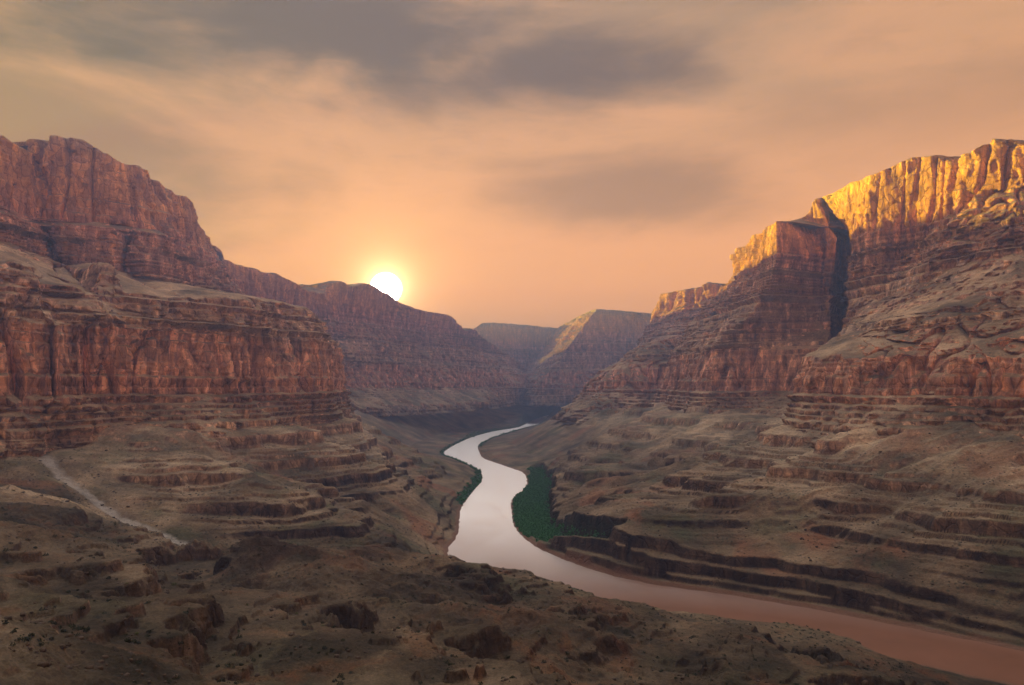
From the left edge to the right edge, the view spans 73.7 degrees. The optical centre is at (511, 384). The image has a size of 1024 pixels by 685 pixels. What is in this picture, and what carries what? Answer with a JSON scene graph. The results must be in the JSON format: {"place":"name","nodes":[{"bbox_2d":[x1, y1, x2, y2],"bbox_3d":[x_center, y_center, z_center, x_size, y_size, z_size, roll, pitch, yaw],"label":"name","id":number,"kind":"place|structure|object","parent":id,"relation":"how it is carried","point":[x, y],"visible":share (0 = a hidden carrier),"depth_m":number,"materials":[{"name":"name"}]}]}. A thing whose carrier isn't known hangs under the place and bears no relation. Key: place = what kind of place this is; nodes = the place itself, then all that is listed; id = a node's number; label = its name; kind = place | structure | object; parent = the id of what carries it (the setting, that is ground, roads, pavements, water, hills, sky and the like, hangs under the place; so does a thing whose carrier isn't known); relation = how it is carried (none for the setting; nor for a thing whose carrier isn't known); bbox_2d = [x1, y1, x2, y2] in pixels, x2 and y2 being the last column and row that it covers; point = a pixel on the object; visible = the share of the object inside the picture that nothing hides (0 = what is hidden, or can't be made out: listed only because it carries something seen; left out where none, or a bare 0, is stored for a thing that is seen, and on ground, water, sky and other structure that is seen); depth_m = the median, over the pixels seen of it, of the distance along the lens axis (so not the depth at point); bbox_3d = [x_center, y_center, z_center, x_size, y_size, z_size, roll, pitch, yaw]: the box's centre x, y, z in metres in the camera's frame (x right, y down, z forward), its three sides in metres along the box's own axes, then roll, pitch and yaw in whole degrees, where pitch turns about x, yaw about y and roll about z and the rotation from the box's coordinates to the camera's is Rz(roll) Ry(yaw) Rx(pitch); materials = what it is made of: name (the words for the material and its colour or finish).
{"place":"outdoors","nodes":[
{"label":"outdoors","id":0,"kind":"place"},
{"bbox_2d":[0,135,356,457],"bbox_3d":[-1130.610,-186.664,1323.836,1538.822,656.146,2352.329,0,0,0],"label":"cliff","id":1,"kind":"structure","parent":0,"point":[125,299],"depth_m":1240.29,"materials":[{"name":"brown stone"}]},
{"bbox_2d":[212,245,527,416],"bbox_3d":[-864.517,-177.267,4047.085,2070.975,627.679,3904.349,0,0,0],"label":"ridge","id":2,"kind":"structure","parent":0,"point":[400,359],"depth_m":3361.37,"materials":[{"name":"brown stone"}]},
{"bbox_2d":[0,402,1023,684],"bbox_3d":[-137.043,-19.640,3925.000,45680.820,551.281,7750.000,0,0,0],"label":"terrain","id":3,"kind":"structure","parent":0,"point":[696,460],"depth_m":774.17,"materials":[{"name":"brown stone"}]},
{"bbox_2d":[0,424,1023,684],"bbox_3d":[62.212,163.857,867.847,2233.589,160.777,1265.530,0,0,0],"label":"desert scrub","id":4,"kind":"object","parent":3,"relation":"on","point":[454,580],"visible":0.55,"depth_m":597.30,"materials":[{"name":"green plant"}]},
{"bbox_2d":[3,422,1023,684],"bbox_3d":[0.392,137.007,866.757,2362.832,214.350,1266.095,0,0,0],"label":"rubble","id":5,"kind":"object","parent":3,"relation":"on","point":[71,666],"visible":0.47,"depth_m":429.36,"materials":[{"name":"stone"}]},
{"bbox_2d":[440,428,604,541],"bbox_3d":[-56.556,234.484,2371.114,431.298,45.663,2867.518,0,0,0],"label":"riverside thicket","id":6,"kind":"object","parent":3,"relation":"on","point":[531,517],"visible":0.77,"depth_m":1384.86,"materials":[{"name":"green plant"}]},
{"bbox_2d":[0,0,1023,328],"label":"sky","id":7,"kind":"structure","parent":0,"point":[542,163],"materials":[{"name":"orange"}]},
{"bbox_2d":[474,322,557,368],"bbox_3d":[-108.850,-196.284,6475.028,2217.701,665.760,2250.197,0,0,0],"label":"mesa","id":8,"kind":"structure","parent":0,"point":[525,345],"depth_m":5831.66,"materials":[{"name":"brown stone"}]},
{"bbox_2d":[523,309,650,405],"bbox_3d":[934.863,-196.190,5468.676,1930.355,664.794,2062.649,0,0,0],"label":"mesa","id":9,"kind":"structure","parent":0,"point":[577,354],"depth_m":4667.12,"materials":[{"name":"brown stone"}]},
{"bbox_2d":[550,338,679,423],"bbox_3d":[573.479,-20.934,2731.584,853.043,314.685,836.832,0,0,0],"label":"hill","id":10,"kind":"structure","parent":0,"point":[632,379],"depth_m":2446.55,"materials":[{"name":"brown stone"}]},
{"bbox_2d":[444,415,1023,684],"bbox_3d":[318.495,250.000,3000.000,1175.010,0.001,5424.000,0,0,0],"label":"river","id":11,"kind":"structure","parent":0,"point":[489,533],"depth_m":811.17,"materials":[{"name":"liquid"}]},
{"bbox_2d":[637,139,1023,448],"bbox_3d":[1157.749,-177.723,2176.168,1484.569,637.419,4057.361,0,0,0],"label":"cliff","id":12,"kind":"structure","parent":0,"point":[889,301],"depth_m":1344.67,"materials":[{"name":"brown stone"}]}
]}

